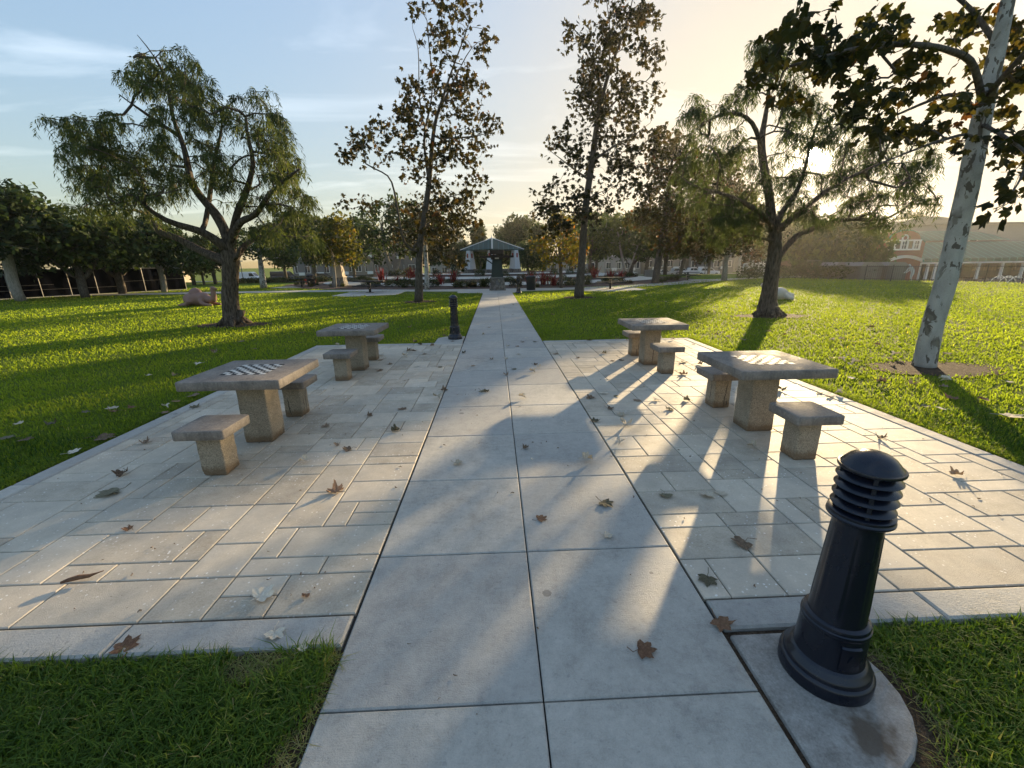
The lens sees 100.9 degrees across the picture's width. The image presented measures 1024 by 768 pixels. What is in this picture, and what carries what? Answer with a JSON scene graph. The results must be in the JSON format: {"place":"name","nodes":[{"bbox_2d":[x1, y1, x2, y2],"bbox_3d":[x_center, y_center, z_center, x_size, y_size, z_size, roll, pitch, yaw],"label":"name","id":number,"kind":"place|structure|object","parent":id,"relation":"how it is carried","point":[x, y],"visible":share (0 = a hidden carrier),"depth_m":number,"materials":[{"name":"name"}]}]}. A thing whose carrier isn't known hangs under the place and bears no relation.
{"place":"outdoors","nodes":[
{"label":"outdoors","id":0,"kind":"place"},
{"bbox_2d":[0,344,462,630],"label":"paved plaza","id":1,"kind":"structure","parent":0,"point":[230,530],"depth_m":3.04,"materials":[{"name":"stone"}]},
{"bbox_2d":[60,570,103,583],"bbox_3d":[-2.465,1.105,2.424,0.189,0.027,0.029,-7,17,-21],"label":"fallen leaf","id":2,"kind":"object","parent":1,"relation":"on","point":[78,577],"visible":1,"depth_m":2.42,"materials":[{"name":"orange plant"}]},
{"bbox_2d":[171,414,249,474],"bbox_3d":[-2.561,0.546,3.670,0.413,0.450,0.413,-1,16,-2],"label":"stool","id":3,"kind":"object","parent":1,"relation":"on","point":[212,436],"visible":1,"depth_m":3.59,"materials":[{"name":"concrete"}]},
{"bbox_2d":[175,359,318,441],"bbox_3d":[-2.588,0.206,4.342,0.923,0.737,0.923,-1,16,-2],"label":"chess table","id":4,"kind":"object","parent":1,"relation":"on","point":[256,385],"visible":0.98,"depth_m":4.20,"materials":[{"name":"concrete"}]},
{"bbox_2d":[241,584,274,601],"bbox_3d":[-1.351,1.135,2.285,0.134,0.031,0.139,0,16,4],"label":"fallen leaf","id":5,"kind":"object","parent":1,"relation":"on","point":[261,594],"visible":1,"depth_m":2.29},
{"bbox_2d":[278,374,316,416],"bbox_3d":[-2.594,0.149,5.064,0.413,0.450,0.413,-1,16,-2],"label":"stool","id":6,"kind":"object","parent":1,"relation":"on","point":[295,398],"visible":0.94,"depth_m":4.99,"materials":[{"name":"concrete"}]},
{"bbox_2d":[323,349,357,380],"bbox_3d":[-2.653,-0.291,6.612,0.413,0.450,0.413,-1,16,-2],"label":"stool","id":7,"kind":"object","parent":1,"relation":"on","point":[341,358],"visible":1,"depth_m":6.52,"materials":[{"name":"concrete"}]},
{"bbox_2d":[316,323,388,370],"bbox_3d":[-2.652,-0.615,7.227,0.923,0.737,0.923,-1,16,-1],"label":"chess table","id":8,"kind":"object","parent":1,"relation":"on","point":[355,334],"visible":0.93,"depth_m":7.07,"materials":[{"name":"concrete"}]},
{"bbox_2d":[366,334,383,359],"bbox_3d":[-2.656,-0.685,7.998,0.413,0.450,0.413,-1,16,-2],"label":"stool","id":9,"kind":"object","parent":1,"relation":"on","point":[372,346],"visible":0.74,"depth_m":7.91,"materials":[{"name":"concrete"}]},
{"bbox_2d":[57,379,1001,714],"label":"leaf litter","id":10,"kind":"object","parent":1,"relation":"on","point":[395,487],"visible":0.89,"depth_m":3.01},
{"bbox_2d":[292,251,332,277],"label":"apartment building","id":11,"kind":"structure","parent":0,"point":[302,269],"depth_m":113.20,"materials":[{"name":"grey"}]},
{"bbox_2d":[344,238,388,276],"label":"apartment building","id":12,"kind":"structure","parent":0,"point":[370,268],"depth_m":114.99,"materials":[{"name":"beige"}]},
{"bbox_2d":[333,291,405,296],"bbox_3d":[-9.098,-5.830,27.409,3.800,0.100,5.200,-1,16,-2],"label":"table pad","id":13,"kind":"object","parent":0,"point":[359,294],"visible":0.58,"depth_m":26.99,"materials":[{"name":"concrete"}]},
{"bbox_2d":[388,243,415,274],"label":"apartment building","id":14,"kind":"structure","parent":0,"point":[405,262],"depth_m":121.96,"materials":[{"name":"grey"}]},
{"bbox_2d":[62,276,800,295],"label":"walkway","id":15,"kind":"structure","parent":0,"point":[483,290],"depth_m":30.34,"materials":[{"name":"concrete"}]},
{"bbox_2d":[526,276,535,289],"bbox_3d":[1.274,-6.807,28.428,0.670,0.940,0.670,-1,16,-2],"label":"litter bin","id":16,"kind":"object","parent":15,"relation":"on","point":[530,282],"visible":0.97,"depth_m":28.20,"materials":[{"name":"metal"}]},
{"bbox_2d":[526,209,591,287],"bbox_3d":[3.221,-9.648,29.613,4.841,5.793,3.895,-1,16,-2],"label":"young tree","id":17,"kind":"object","parent":15,"relation":"on","point":[569,253],"visible":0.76,"depth_m":29.32,"materials":[{"name":"green plant"}]},
{"bbox_2d":[324,276,651,285],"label":"gravel path","id":18,"kind":"structure","parent":0,"point":[524,283],"depth_m":36.83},
{"bbox_2d":[285,271,691,289],"bbox_3d":[-2.098,-11.846,46.487,42.250,0.850,33.800,-1,16,-2],"label":"planting bed","id":19,"kind":"object","parent":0,"point":[321,285],"visible":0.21,"depth_m":35.17,"materials":[{"name":"soil"}]},
{"bbox_2d":[342,188,449,275],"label":"shade tree","id":20,"kind":"object","parent":19,"relation":"on","point":[382,232],"visible":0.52,"depth_m":43.62,"materials":[{"name":"green plant"}]},
{"bbox_2d":[460,236,523,272],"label":"gazebo","id":21,"kind":"object","parent":19,"relation":"on","point":[489,244],"visible":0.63,"depth_m":44.84,"materials":[{"name":"paint"}]},
{"bbox_2d":[561,212,623,271],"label":"shade tree","id":22,"kind":"object","parent":19,"relation":"on","point":[591,241],"visible":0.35,"depth_m":49.01,"materials":[{"name":"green plant"}]},
{"bbox_2d":[587,209,653,272],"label":"shade tree","id":23,"kind":"object","parent":19,"relation":"on","point":[628,236],"visible":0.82,"depth_m":46.78,"materials":[{"name":"green plant"}]},
{"bbox_2d":[371,273,614,278],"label":"gravel path","id":24,"kind":"structure","parent":0,"point":[572,275],"depth_m":38.34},
{"bbox_2d":[480,250,513,290],"bbox_3d":[-1.012,-7.719,28.717,2.240,2.620,1.500,-1,16,-2],"label":"drinking fountain","id":25,"kind":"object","parent":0,"point":[497,281],"depth_m":28.37,"materials":[{"name":"stone"}]},
{"bbox_2d":[0,265,1023,767],"bbox_3d":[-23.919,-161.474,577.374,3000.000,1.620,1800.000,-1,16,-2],"label":"lawn","id":26,"kind":"structure","parent":0,"point":[430,313],"depth_m":10.52,"materials":[{"name":"plant"}]},
{"bbox_2d":[0,178,92,300],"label":"shade tree","id":27,"kind":"object","parent":26,"relation":"on","point":[17,203],"visible":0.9,"depth_m":24.16,"materials":[{"name":"green plant"}]},
{"bbox_2d":[0,199,158,297],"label":"shade tree","id":28,"kind":"object","parent":26,"relation":"on","point":[75,259],"visible":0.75,"depth_m":26.60,"materials":[{"name":"green plant"}]},
{"bbox_2d":[0,268,186,299],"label":"screened fence","id":29,"kind":"object","parent":26,"relation":"on","point":[61,283],"visible":0.55,"depth_m":30.58,"materials":[{"name":"dark mesh fabric"},{"name":"galvanised steel"}]},
{"bbox_2d":[31,199,171,293],"bbox_3d":[-28.534,-9.733,30.340,7.993,6.601,7.370,-1,16,1],"label":"shade tree","id":30,"kind":"object","parent":26,"relation":"on","point":[116,275],"visible":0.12,"depth_m":29.86,"materials":[{"name":"green plant"}]},
{"bbox_2d":[121,213,214,291],"bbox_3d":[-26.731,-9.828,31.972,6.359,5.829,5.572,-2,16,-4],"label":"shade tree","id":31,"kind":"object","parent":26,"relation":"on","point":[170,247],"visible":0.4,"depth_m":32.02,"materials":[{"name":"green plant"}]},
{"bbox_2d":[167,235,216,284],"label":"shade tree","id":32,"kind":"object","parent":26,"relation":"on","point":[192,277],"visible":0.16,"depth_m":44.20,"materials":[{"name":"green plant"}]},
{"bbox_2d":[184,233,212,284],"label":"shade tree","id":33,"kind":"object","parent":26,"relation":"on","point":[197,239],"visible":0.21,"depth_m":44.01,"materials":[{"name":"green plant"}]},
{"bbox_2d":[178,286,220,306],"bbox_3d":[-14.934,-4.208,20.259,2.034,0.919,0.940,2,16,11],"label":"camel statue","id":34,"kind":"object","parent":26,"relation":"on","point":[196,296],"visible":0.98,"depth_m":20.04,"materials":[{"name":"stone"}]},
{"bbox_2d":[198,243,221,283],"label":"shade tree","id":35,"kind":"object","parent":26,"relation":"on","point":[214,249],"visible":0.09,"depth_m":48.13,"materials":[{"name":"green plant"}]},
{"bbox_2d":[191,322,274,327],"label":"bare soil","id":36,"kind":"structure","parent":26,"relation":"on","point":[241,325],"depth_m":13.32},
{"bbox_2d":[30,35,327,325],"bbox_3d":[-9.947,-5.664,12.384,9.549,8.161,4.978,-1,16,-2],"label":"pepper tree","id":37,"kind":"object","parent":36,"relation":"on","point":[192,101],"visible":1,"depth_m":11.59,"materials":[{"name":"green plant"}]},
{"bbox_2d":[222,652,293,686],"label":"bare soil","id":38,"kind":"structure","parent":26,"relation":"on","point":[253,663],"depth_m":1.91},
{"bbox_2d":[237,225,301,287],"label":"young tree","id":39,"kind":"object","parent":26,"relation":"on","point":[257,250],"visible":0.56,"depth_m":35.87,"materials":[{"name":"green plant"}]},
{"bbox_2d":[248,219,300,277],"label":"shade tree","id":40,"kind":"object","parent":26,"relation":"on","point":[281,263],"visible":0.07,"depth_m":65.75,"materials":[{"name":"green plant"}]},
{"bbox_2d":[239,275,331,282],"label":"hedge","id":41,"kind":"object","parent":26,"relation":"on","point":[270,280],"visible":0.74,"depth_m":48.66,"materials":[{"name":"green plant"}]},
{"bbox_2d":[260,651,343,767],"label":"bare soil","id":42,"kind":"structure","parent":26,"relation":"on","point":[311,727],"depth_m":1.63,"materials":[{"name":"soil"}]},
{"bbox_2d":[264,209,349,278],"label":"shade tree","id":43,"kind":"object","parent":26,"relation":"on","point":[308,260],"visible":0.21,"depth_m":62.52,"materials":[{"name":"green plant"}]},
{"bbox_2d":[305,206,363,287],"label":"young tree","id":44,"kind":"object","parent":26,"relation":"on","point":[331,241],"visible":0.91,"depth_m":33.48,"materials":[{"name":"green plant"}]},
{"bbox_2d":[331,261,347,286],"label":"entrance pillar","id":45,"kind":"structure","parent":26,"relation":"on","point":[340,275],"depth_m":35.92,"materials":[{"name":"stone"}]},
{"bbox_2d":[336,214,380,277],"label":"shade tree","id":46,"kind":"object","parent":26,"relation":"on","point":[354,267],"visible":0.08,"depth_m":72.01,"materials":[{"name":"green plant"}]},
{"bbox_2d":[333,0,504,301],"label":"sycamore tree","id":47,"kind":"object","parent":26,"relation":"on","point":[408,110],"visible":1,"depth_m":18.73,"materials":[{"name":"green plant"}]},
{"bbox_2d":[397,214,458,272],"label":"shade tree","id":48,"kind":"object","parent":26,"relation":"on","point":[433,260],"visible":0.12,"depth_m":69.00,"materials":[{"name":"green plant"}]},
{"bbox_2d":[388,189,477,289],"bbox_3d":[-5.526,-9.886,29.443,6.415,6.591,4.048,-1,16,-2],"label":"sycamore tree","id":49,"kind":"object","parent":26,"relation":"on","point":[414,238],"visible":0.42,"depth_m":28.91,"materials":[{"name":"green plant"}]},
{"bbox_2d":[435,336,464,342],"bbox_3d":[-1.476,-1.018,10.116,0.640,0.100,0.880,-1,16,-2],"label":"lamp pad","id":50,"kind":"object","parent":26,"relation":"on","point":[443,340],"visible":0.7,"depth_m":9.95,"materials":[{"name":"concrete"}]},
{"bbox_2d":[448,295,461,339],"bbox_3d":[-1.378,-1.594,10.061,0.342,1.036,0.342,-15,21,-40],"label":"bollard lamp","id":51,"kind":"object","parent":50,"relation":"on","point":[454,334],"visible":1,"depth_m":10.01,"materials":[{"name":"metal"}]},
{"bbox_2d":[443,239,482,271],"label":"shade tree","id":52,"kind":"object","parent":26,"relation":"on","point":[458,247],"visible":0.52,"depth_m":74.41,"materials":[{"name":"green plant"}]},
{"bbox_2d":[467,224,487,268],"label":"shade tree","id":53,"kind":"object","parent":26,"relation":"on","point":[478,232],"visible":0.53,"depth_m":73.36,"materials":[{"name":"green plant"}]},
{"bbox_2d":[0,604,1023,767],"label":"grass","id":54,"kind":"structure","parent":26,"relation":"on","point":[32,689],"depth_m":1.73,"materials":[{"name":"plant"}]},
{"bbox_2d":[0,338,1023,666],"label":"kerb","id":55,"kind":"structure","parent":26,"relation":"on","point":[754,614],"depth_m":2.11,"materials":[{"name":"concrete"}]},
{"bbox_2d":[109,634,140,659],"bbox_3d":[-1.822,1.238,1.987,0.118,0.015,0.147,-8,19,-24],"label":"fallen leaf","id":56,"kind":"object","parent":55,"relation":"on","point":[129,641],"visible":1,"depth_m":2.00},
{"bbox_2d":[264,621,284,639],"bbox_3d":[-1.153,1.201,2.051,0.096,0.030,0.119,-5,19,-22],"label":"fallen leaf","id":57,"kind":"object","parent":55,"relation":"on","point":[272,634],"visible":1,"depth_m":2.05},
{"bbox_2d":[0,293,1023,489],"bbox_3d":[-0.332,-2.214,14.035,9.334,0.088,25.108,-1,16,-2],"label":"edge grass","id":58,"kind":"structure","parent":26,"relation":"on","point":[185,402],"depth_m":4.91,"materials":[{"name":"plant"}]},
{"bbox_2d":[0,407,1023,486],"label":"grass","id":59,"kind":"structure","parent":26,"relation":"on","point":[1011,441],"depth_m":4.39,"materials":[{"name":"plant"}]},
{"bbox_2d":[491,212,538,265],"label":"shade tree","id":60,"kind":"object","parent":26,"relation":"on","point":[514,231],"visible":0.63,"depth_m":87.80,"materials":[{"name":"green plant"}]},
{"bbox_2d":[508,240,551,270],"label":"shade tree","id":61,"kind":"object","parent":26,"relation":"on","point":[527,262],"visible":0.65,"depth_m":74.74,"materials":[{"name":"green plant"}]},
{"bbox_2d":[528,222,549,270],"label":"shade tree","id":62,"kind":"object","parent":26,"relation":"on","point":[538,230],"visible":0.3,"depth_m":83.97,"materials":[{"name":"green plant"}]},
{"bbox_2d":[184,637,975,767],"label":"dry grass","id":63,"kind":"structure","parent":26,"relation":"on","point":[256,664],"depth_m":1.74,"materials":[{"name":"plant"}]},
{"bbox_2d":[573,208,621,269],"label":"shade tree","id":64,"kind":"object","parent":26,"relation":"on","point":[599,258],"visible":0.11,"depth_m":61.55,"materials":[{"name":"green plant"}]},
{"bbox_2d":[527,0,679,297],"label":"sycamore tree","id":65,"kind":"object","parent":26,"relation":"on","point":[611,40],"visible":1,"depth_m":19.50,"materials":[{"name":"green plant"}]},
{"bbox_2d":[584,287,645,291],"bbox_3d":[6.576,-6.293,28.241,4.000,0.100,4.000,-1,16,-2],"label":"table pad","id":66,"kind":"object","parent":26,"relation":"on","point":[614,289],"visible":0.63,"depth_m":27.94,"materials":[{"name":"concrete"}]},
{"bbox_2d":[607,222,659,272],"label":"shade tree","id":67,"kind":"object","parent":26,"relation":"on","point":[649,253],"visible":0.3,"depth_m":56.05,"materials":[{"name":"green plant"}]},
{"bbox_2d":[632,210,705,274],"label":"shade tree","id":68,"kind":"object","parent":26,"relation":"on","point":[666,259],"visible":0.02,"depth_m":60.21,"materials":[{"name":"green plant"}]},
{"bbox_2d":[684,201,767,280],"bbox_3d":[18.757,-12.678,36.807,8.619,7.259,5.036,-1,16,-2],"label":"sycamore tree","id":69,"kind":"object","parent":26,"relation":"on","point":[746,252],"visible":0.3,"depth_m":36.58,"materials":[{"name":"green plant"}]},
{"bbox_2d":[729,314,808,317],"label":"bare soil","id":70,"kind":"structure","parent":26,"relation":"on","point":[788,316],"depth_m":13.59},
{"bbox_2d":[664,40,946,317],"bbox_3d":[9.219,-6.112,12.778,9.921,8.324,4.326,-1,16,-2],"label":"pepper tree","id":71,"kind":"object","parent":70,"relation":"on","point":[733,214],"visible":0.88,"depth_m":12.21,"materials":[{"name":"green plant"}]},
{"bbox_2d":[735,264,803,278],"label":"hedge","id":72,"kind":"object","parent":26,"relation":"on","point":[786,271],"visible":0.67,"depth_m":41.10,"materials":[{"name":"green plant"}]},
{"bbox_2d":[761,283,793,299],"bbox_3d":[12.038,-4.212,19.176,1.501,0.762,0.540,1,16,6],"label":"animal statue","id":73,"kind":"object","parent":26,"relation":"on","point":[783,293],"visible":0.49,"depth_m":19.00,"materials":[{"name":"white stone"}]},
{"bbox_2d":[781,216,825,277],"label":"shade tree","id":74,"kind":"object","parent":26,"relation":"on","point":[787,233],"visible":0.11,"depth_m":54.44,"materials":[{"name":"green plant"}]},
{"bbox_2d":[730,633,917,767],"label":"lamp pad","id":75,"kind":"object","parent":26,"relation":"on","point":[876,731],"visible":0.5,"depth_m":1.64,"materials":[{"name":"concrete"}]},
{"bbox_2d":[777,448,908,706],"bbox_3d":[1.355,0.748,1.710,0.342,1.036,0.342,-1,16,-2],"label":"bollard lamp","id":76,"kind":"object","parent":75,"relation":"on","point":[823,646],"visible":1,"depth_m":1.67,"materials":[{"name":"metal"}]},
{"bbox_2d":[782,226,866,277],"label":"shade tree","id":77,"kind":"object","parent":26,"relation":"on","point":[803,248],"visible":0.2,"depth_m":47.80,"materials":[{"name":"green plant"}]},
{"bbox_2d":[819,262,845,279],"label":"storage shed","id":78,"kind":"structure","parent":26,"relation":"on","point":[836,264],"depth_m":38.43,"materials":[{"name":"grey"}]},
{"bbox_2d":[787,261,881,279],"bbox_3d":[28.964,-10.312,38.647,2.262,1.771,7.395,-14,20,-38],"label":"hedge","id":79,"kind":"object","parent":26,"relation":"on","point":[806,274],"visible":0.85,"depth_m":39.07,"materials":[{"name":"green plant"}]},
{"bbox_2d":[723,630,960,767],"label":"bare soil","id":80,"kind":"structure","parent":26,"relation":"on","point":[921,727],"depth_m":1.65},
{"bbox_2d":[843,262,884,279],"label":"storage shed","id":81,"kind":"structure","parent":26,"relation":"on","point":[860,270],"depth_m":36.45,"materials":[{"name":"grey"}]},
{"bbox_2d":[880,262,908,280],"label":"storage shed","id":82,"kind":"structure","parent":26,"relation":"on","point":[887,273],"depth_m":36.39,"materials":[{"name":"grey"}]},
{"bbox_2d":[865,361,1004,377],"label":"bare soil","id":83,"kind":"structure","parent":26,"relation":"on","point":[951,369],"depth_m":6.87,"materials":[{"name":"soil"}]},
{"bbox_2d":[738,0,1023,367],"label":"sycamore tree","id":84,"kind":"object","parent":83,"relation":"on","point":[825,61],"visible":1,"depth_m":5.48,"materials":[{"name":"green plant"}]},
{"bbox_2d":[864,264,1023,283],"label":"metal fence","id":85,"kind":"object","parent":26,"relation":"on","point":[922,266],"visible":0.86,"depth_m":31.36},
{"bbox_2d":[876,216,1023,242],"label":"building","id":86,"kind":"structure","parent":26,"relation":"on","point":[928,231],"depth_m":78.08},
{"bbox_2d":[0,0,1023,268],"label":"sky","id":87,"kind":"structure","parent":0,"point":[330,64],"materials":[{"name":"blue"}]},
{"bbox_2d":[298,291,805,767],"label":"path","id":88,"kind":"structure","parent":0,"point":[476,579],"depth_m":2.12,"materials":[{"name":"concrete"}]},
{"bbox_2d":[627,639,656,658],"bbox_3d":[0.598,1.217,1.941,0.137,0.014,0.110,-1,14,12],"label":"fallen leaf","id":89,"kind":"object","parent":88,"relation":"on","point":[646,649],"visible":1,"depth_m":1.94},
{"bbox_2d":[710,608,735,631],"bbox_3d":[1.024,1.159,2.070,0.124,0.043,0.124,13,21,39],"label":"fallen leaf","id":90,"kind":"object","parent":88,"relation":"on","point":[721,623],"visible":1,"depth_m":2.07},
{"bbox_2d":[544,257,599,271],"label":"building","id":91,"kind":"structure","parent":0,"point":[567,267],"depth_m":107.49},
{"bbox_2d":[599,253,640,273],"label":"apartment building","id":92,"kind":"structure","parent":0,"point":[607,265],"depth_m":119.42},
{"bbox_2d":[641,256,685,273],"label":"apartment building","id":93,"kind":"structure","parent":0,"point":[674,263],"depth_m":117.83,"materials":[{"name":"beige"}]},
{"bbox_2d":[685,252,734,272],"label":"apartment building","id":94,"kind":"structure","parent":0,"point":[716,265],"depth_m":119.48,"materials":[{"name":"grey"}]},
{"bbox_2d":[733,248,766,271],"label":"apartment building","id":95,"kind":"structure","parent":0,"point":[737,262],"depth_m":125.46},
{"bbox_2d":[544,339,1023,600],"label":"paved plaza","id":96,"kind":"structure","parent":0,"point":[947,536],"depth_m":3.31,"materials":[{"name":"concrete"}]},
{"bbox_2d":[622,330,640,355],"bbox_3d":[2.350,-0.774,8.056,0.413,0.450,0.413,-1,16,-2],"label":"stool","id":97,"kind":"object","parent":96,"relation":"on","point":[634,342],"visible":0.84,"depth_m":7.97,"materials":[{"name":"concrete"}]},
{"bbox_2d":[618,318,688,364],"bbox_3d":[2.396,-0.721,7.344,0.923,0.737,0.923,-1,16,-1],"label":"chess table","id":98,"kind":"object","parent":96,"relation":"on","point":[650,329],"visible":0.94,"depth_m":7.20,"materials":[{"name":"concrete"}]},
{"bbox_2d":[650,343,684,373],"bbox_3d":[2.459,-0.401,6.741,0.413,0.450,0.413,-1,16,-2],"label":"stool","id":99,"kind":"object","parent":96,"relation":"on","point":[666,357],"visible":1,"depth_m":6.65,"materials":[{"name":"concrete"}]},
{"bbox_2d":[698,568,717,586],"bbox_3d":[1.096,1.082,2.369,0.105,0.023,0.142,7,19,26],"label":"fallen leaf","id":100,"kind":"object","parent":96,"relation":"on","point":[707,580],"visible":1,"depth_m":2.36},
{"bbox_2d":[696,366,737,407],"bbox_3d":[2.525,0.047,5.164,0.413,0.450,0.413,-1,16,-2],"label":"stool","id":101,"kind":"object","parent":96,"relation":"on","point":[719,383],"visible":0.94,"depth_m":5.08,"materials":[{"name":"concrete"}]},
{"bbox_2d":[731,536,755,549],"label":"fallen leaf","id":102,"kind":"object","parent":96,"relation":"on","point":[740,541],"visible":1,"depth_m":2.66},
{"bbox_2d":[697,350,838,430],"bbox_3d":[2.571,0.103,4.443,0.923,0.737,0.923,-1,16,-2],"label":"chess table","id":103,"kind":"object","parent":96,"relation":"on","point":[760,374],"visible":0.98,"depth_m":4.31,"materials":[{"name":"concrete"}]},
{"bbox_2d":[769,401,844,459],"bbox_3d":[2.601,0.434,3.800,0.413,0.450,0.413,-1,16,-2],"label":"stool","id":104,"kind":"object","parent":96,"relation":"on","point":[805,421],"visible":1,"depth_m":3.72,"materials":[{"name":"concrete"}]},
{"bbox_2d":[906,277,1023,282],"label":"school yard","id":105,"kind":"structure","parent":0,"point":[996,280],"depth_m":64.39,"materials":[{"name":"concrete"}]},
{"bbox_2d":[804,209,904,261],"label":"shade tree","id":106,"kind":"object","parent":105,"relation":"on","point":[844,243],"visible":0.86,"depth_m":42.76,"materials":[{"name":"green plant"}]},
{"bbox_2d":[780,229,1023,278],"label":"school building","id":107,"kind":"structure","parent":105,"relation":"on","point":[918,250],"depth_m":66.08,"materials":[{"name":"brick"},{"name":"green metal roofing"},{"name":"glass"}]},
{"bbox_2d":[887,239,921,249],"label":"window","id":108,"kind":"structure","parent":107,"relation":"in","point":[915,244],"depth_m":63.67,"materials":[{"name":"white glass"}]},
{"label":"bare soil","id":109,"kind":"structure","parent":0,"visible":0},
{"bbox_2d":[619,128,775,282],"bbox_3d":[14.724,-13.913,33.379,12.643,11.645,5.307,-1,16,-2],"label":"sycamore tree","id":110,"kind":"object","parent":109,"relation":"on","point":[671,216],"visible":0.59,"depth_m":32.77,"materials":[{"name":"green plant"}]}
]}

